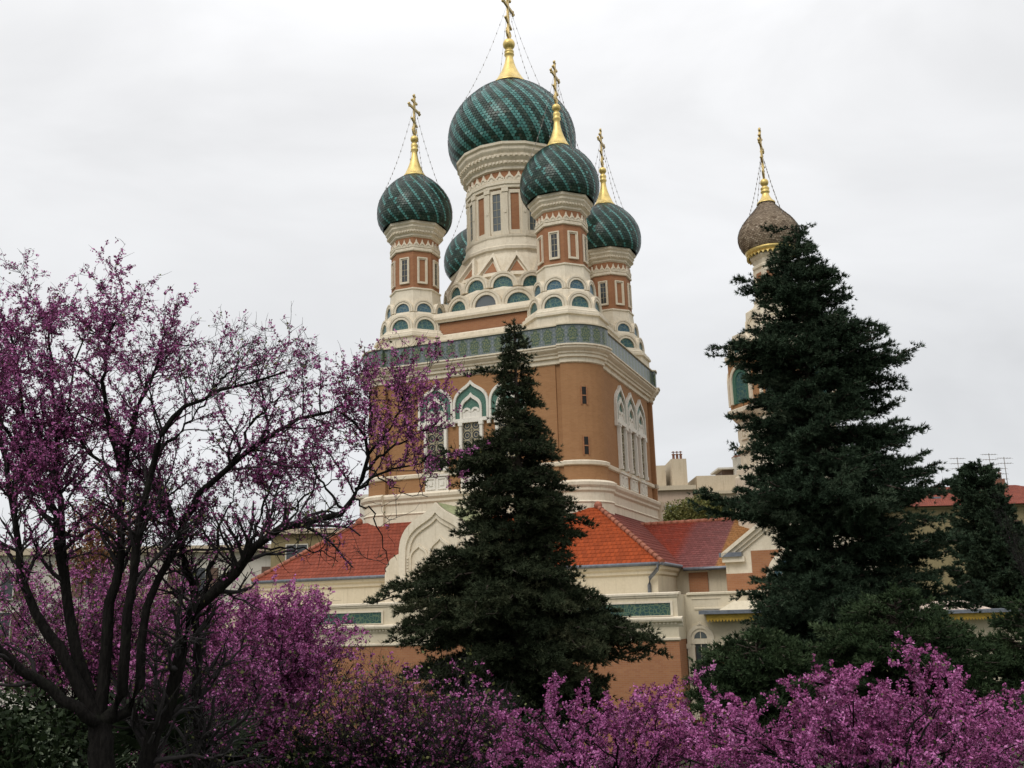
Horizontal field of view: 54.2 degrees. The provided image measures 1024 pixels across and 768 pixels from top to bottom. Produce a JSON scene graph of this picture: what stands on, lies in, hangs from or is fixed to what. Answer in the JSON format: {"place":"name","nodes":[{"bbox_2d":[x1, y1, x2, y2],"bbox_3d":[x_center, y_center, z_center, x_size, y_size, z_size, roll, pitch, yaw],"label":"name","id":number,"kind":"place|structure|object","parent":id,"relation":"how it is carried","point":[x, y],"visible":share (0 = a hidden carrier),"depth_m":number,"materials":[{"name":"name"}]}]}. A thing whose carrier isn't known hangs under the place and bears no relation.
{"place":"outdoors","nodes":[
{"label":"outdoors","id":0,"kind":"place"},
{"bbox_2d":[51,498,147,631],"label":"building","id":1,"kind":"structure","parent":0,"point":[88,546],"depth_m":39.10,"materials":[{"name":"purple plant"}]},
{"bbox_2d":[356,494,367,522],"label":"white house","id":2,"kind":"structure","parent":0,"point":[363,496],"depth_m":87.85,"materials":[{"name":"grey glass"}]},
{"bbox_2d":[0,0,1023,548],"label":"sky","id":3,"kind":"structure","parent":0,"point":[245,151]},
{"bbox_2d":[1,709,1023,767],"bbox_3d":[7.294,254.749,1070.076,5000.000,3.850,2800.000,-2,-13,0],"label":"ground","id":4,"kind":"structure","parent":0,"point":[76,764],"depth_m":40.54,"materials":[{"name":"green plant"}]},
{"bbox_2d":[0,679,138,767],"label":"evergreen shrub","id":5,"kind":"object","parent":4,"relation":"on","point":[16,730],"visible":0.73,"depth_m":10.68,"materials":[{"name":"green plant"}]},
{"bbox_2d":[0,544,270,709],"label":"apartment building","id":6,"kind":"structure","parent":4,"relation":"on","point":[262,564],"depth_m":76.12,"materials":[{"name":"beige paint"}]},
{"bbox_2d":[0,654,19,682],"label":"window","id":7,"kind":"structure","parent":6,"relation":"in","point":[18,654],"depth_m":73.81,"materials":[{"name":"grey glass"}]},
{"bbox_2d":[0,612,21,640],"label":"window","id":8,"kind":"structure","parent":6,"relation":"in","point":[7,622],"depth_m":74.66,"materials":[{"name":"grey glass"}]},
{"bbox_2d":[0,571,22,599],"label":"window","id":9,"kind":"structure","parent":6,"relation":"in","point":[10,591],"depth_m":75.23,"materials":[{"name":"grey glass"}]},
{"bbox_2d":[72,569,122,597],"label":"window","id":10,"kind":"structure","parent":6,"relation":"in","point":[73,587],"depth_m":75.84,"materials":[{"name":"grey glass"}]},
{"bbox_2d":[168,567,217,595],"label":"window","id":11,"kind":"structure","parent":6,"relation":"in","point":[213,570],"depth_m":77.28,"materials":[{"name":"grey glass"}]},
{"bbox_2d":[261,567,270,572],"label":"window","id":12,"kind":"structure","parent":6,"relation":"in","point":[263,569],"depth_m":77.98,"materials":[{"name":"grey glass"}]},
{"bbox_2d":[0,531,271,766],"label":"redbud tree","id":13,"kind":"object","parent":4,"relation":"on","point":[49,662],"visible":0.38,"depth_m":16.07,"materials":[{"name":"purple plant"}]},
{"bbox_2d":[78,680,234,767],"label":"bush","id":14,"kind":"object","parent":4,"relation":"on","point":[126,739],"visible":0.3,"depth_m":9.91,"materials":[{"name":"green plant"}]},
{"bbox_2d":[108,619,318,767],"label":"redbud tree","id":15,"kind":"object","parent":4,"relation":"on","point":[245,677],"visible":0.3,"depth_m":11.38,"materials":[{"name":"purple plant"}]},
{"bbox_2d":[165,707,276,767],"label":"fan palm","id":16,"kind":"object","parent":4,"relation":"on","point":[239,743],"visible":0.29,"depth_m":10.59,"materials":[{"name":"green plant"}]},
{"bbox_2d":[0,237,489,767],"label":"redbud tree","id":17,"kind":"object","parent":4,"relation":"on","point":[32,467],"visible":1,"depth_m":8.98,"materials":[{"name":"purple plant"}]},
{"bbox_2d":[148,566,373,767],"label":"redbud tree","id":18,"kind":"object","parent":4,"relation":"on","point":[299,623],"visible":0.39,"depth_m":13.15,"materials":[{"name":"purple plant"}]},
{"bbox_2d":[265,528,344,567],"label":"yellow house","id":19,"kind":"structure","parent":4,"relation":"on","point":[292,542],"depth_m":73.30,"materials":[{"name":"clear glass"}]},
{"bbox_2d":[285,544,307,559],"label":"window","id":20,"kind":"structure","parent":19,"relation":"in","point":[288,556],"depth_m":73.23,"materials":[{"name":"grey glass"}]},
{"bbox_2d":[242,720,384,767],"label":"evergreen shrub","id":21,"kind":"object","parent":4,"relation":"on","point":[299,764],"visible":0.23,"depth_m":11.80,"materials":[{"name":"green plant"}]},
{"bbox_2d":[249,643,535,767],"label":"redbud tree","id":22,"kind":"object","parent":4,"relation":"on","point":[393,740],"visible":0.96,"depth_m":11.58,"materials":[{"name":"purple plant"}]},
{"bbox_2d":[432,687,591,767],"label":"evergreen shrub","id":23,"kind":"object","parent":4,"relation":"on","point":[521,765],"visible":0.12,"depth_m":13.30,"materials":[{"name":"green plant"}]},
{"bbox_2d":[362,317,673,746],"bbox_3d":[-0.150,4.538,22.466,5.956,12.677,5.946,11,-18,-43],"label":"spruce tree","id":24,"kind":"object","parent":4,"relation":"on","point":[519,616],"visible":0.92,"depth_m":21.77,"materials":[{"name":"green plant"}]},
{"bbox_2d":[191,0,875,753],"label":"cathedral","id":25,"kind":"structure","parent":4,"relation":"on","point":[543,246],"depth_m":54.17,"materials":[{"name":"brick"}]},
{"bbox_2d":[417,385,452,491],"bbox_3d":[-4.101,2.880,53.991,2.180,5.860,0.340,-7,-14,21],"label":"window","id":26,"kind":"structure","parent":25,"relation":"in","point":[439,484],"depth_m":53.95,"materials":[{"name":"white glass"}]},
{"bbox_2d":[453,380,488,488],"bbox_3d":[-2.152,2.647,53.238,2.180,5.860,0.340,-7,-14,21],"label":"window","id":27,"kind":"structure","parent":25,"relation":"in","point":[473,399],"depth_m":53.45,"materials":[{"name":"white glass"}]},
{"bbox_2d":[488,382,521,456],"bbox_3d":[-0.206,2.415,52.487,2.180,5.860,0.340,-7,-14,21],"label":"window","id":28,"kind":"structure","parent":25,"relation":"in","point":[491,397],"depth_m":53.08,"materials":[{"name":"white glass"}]},
{"bbox_2d":[580,385,587,404],"bbox_3d":[3.703,0.580,51.582,0.340,1.000,0.150,2,-14,-16],"label":"slit window","id":29,"kind":"structure","parent":25,"relation":"in","point":[584,399],"depth_m":51.53,"materials":[{"name":"black glass"}]},
{"bbox_2d":[583,435,589,454],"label":"slit window","id":30,"kind":"structure","parent":25,"relation":"in","point":[586,442],"depth_m":50.93,"materials":[{"name":"black glass"}]},
{"bbox_2d":[614,385,629,488],"bbox_3d":[6.091,2.926,55.429,0.340,5.860,2.180,-7,-14,21],"label":"window","id":31,"kind":"structure","parent":25,"relation":"in","point":[620,408],"depth_m":55.43,"materials":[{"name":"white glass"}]},
{"bbox_2d":[626,393,639,492],"bbox_3d":[6.895,3.360,57.376,0.340,5.860,2.180,-7,-14,21],"label":"window","id":32,"kind":"structure","parent":25,"relation":"in","point":[632,432],"depth_m":57.44,"materials":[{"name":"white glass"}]},
{"bbox_2d":[635,399,648,496],"bbox_3d":[7.680,3.784,59.277,0.340,5.860,2.180,-7,-14,21],"label":"window","id":33,"kind":"structure","parent":25,"relation":"in","point":[641,422],"depth_m":59.36,"materials":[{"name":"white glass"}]},
{"bbox_2d":[686,621,714,719],"bbox_3d":[7.821,11.718,40.963,1.320,3.880,0.150,-7,-14,21],"label":"arched window","id":34,"kind":"structure","parent":25,"relation":"in","point":[700,631],"depth_m":41.21,"materials":[{"name":"beige stone"}]},
{"bbox_2d":[471,671,750,767],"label":"redbud tree","id":35,"kind":"object","parent":4,"relation":"on","point":[622,755],"visible":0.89,"depth_m":10.27,"materials":[{"name":"purple plant"}]},
{"bbox_2d":[663,502,675,520],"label":"olive tree","id":36,"kind":"object","parent":4,"relation":"on","point":[667,511],"visible":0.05,"depth_m":77.69,"materials":[{"name":"green plant"}]},
{"bbox_2d":[663,493,730,520],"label":"olive tree","id":37,"kind":"object","parent":4,"relation":"on","point":[680,512],"visible":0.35,"depth_m":70.87,"materials":[{"name":"green plant"}]},
{"bbox_2d":[677,623,847,755],"bbox_3d":[4.143,6.243,15.972,2.928,4.780,2.926,-2,-13,0],"label":"juniper shrub","id":38,"kind":"object","parent":4,"relation":"on","point":[763,669],"visible":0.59,"depth_m":15.79,"materials":[{"name":"green plant"}]},
{"bbox_2d":[642,631,1023,767],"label":"redbud tree","id":39,"kind":"object","parent":4,"relation":"on","point":[873,728],"visible":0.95,"depth_m":9.67,"materials":[{"name":"purple plant"}]},
{"bbox_2d":[686,221,991,767],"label":"cedar tree","id":40,"kind":"object","parent":4,"relation":"on","point":[860,491],"visible":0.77,"depth_m":24.25,"materials":[{"name":"green plant"}]},
{"bbox_2d":[804,581,1023,749],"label":"juniper shrub","id":41,"kind":"object","parent":4,"relation":"on","point":[852,644],"visible":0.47,"depth_m":15.93,"materials":[{"name":"green plant"}]},
{"bbox_2d":[942,458,1023,607],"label":"cypress tree","id":42,"kind":"object","parent":4,"relation":"on","point":[985,556],"visible":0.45,"depth_m":52.44,"materials":[{"name":"green plant"}]},
{"bbox_2d":[972,589,1023,739],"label":"juniper shrub","id":43,"kind":"object","parent":4,"relation":"on","point":[1012,621],"visible":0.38,"depth_m":16.40,"materials":[{"name":"green plant"}]},
{"bbox_2d":[990,494,1023,576],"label":"bare tree","id":44,"kind":"object","parent":4,"relation":"on","point":[1020,568],"visible":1,"depth_m":47.52,"materials":[{"name":"brown plant"}]},
{"bbox_2d":[656,450,740,515],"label":"apartment building","id":45,"kind":"structure","parent":0,"point":[673,483],"depth_m":114.82,"materials":[{"name":"concrete"}]},
{"bbox_2d":[884,453,1023,600],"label":"town house","id":46,"kind":"structure","parent":0,"point":[944,504],"depth_m":91.45,"materials":[{"name":"beige paint"}]},
{"bbox_2d":[919,600,1021,680],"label":"building","id":47,"kind":"structure","parent":0,"point":[978,619],"depth_m":45.47,"materials":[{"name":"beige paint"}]}
]}

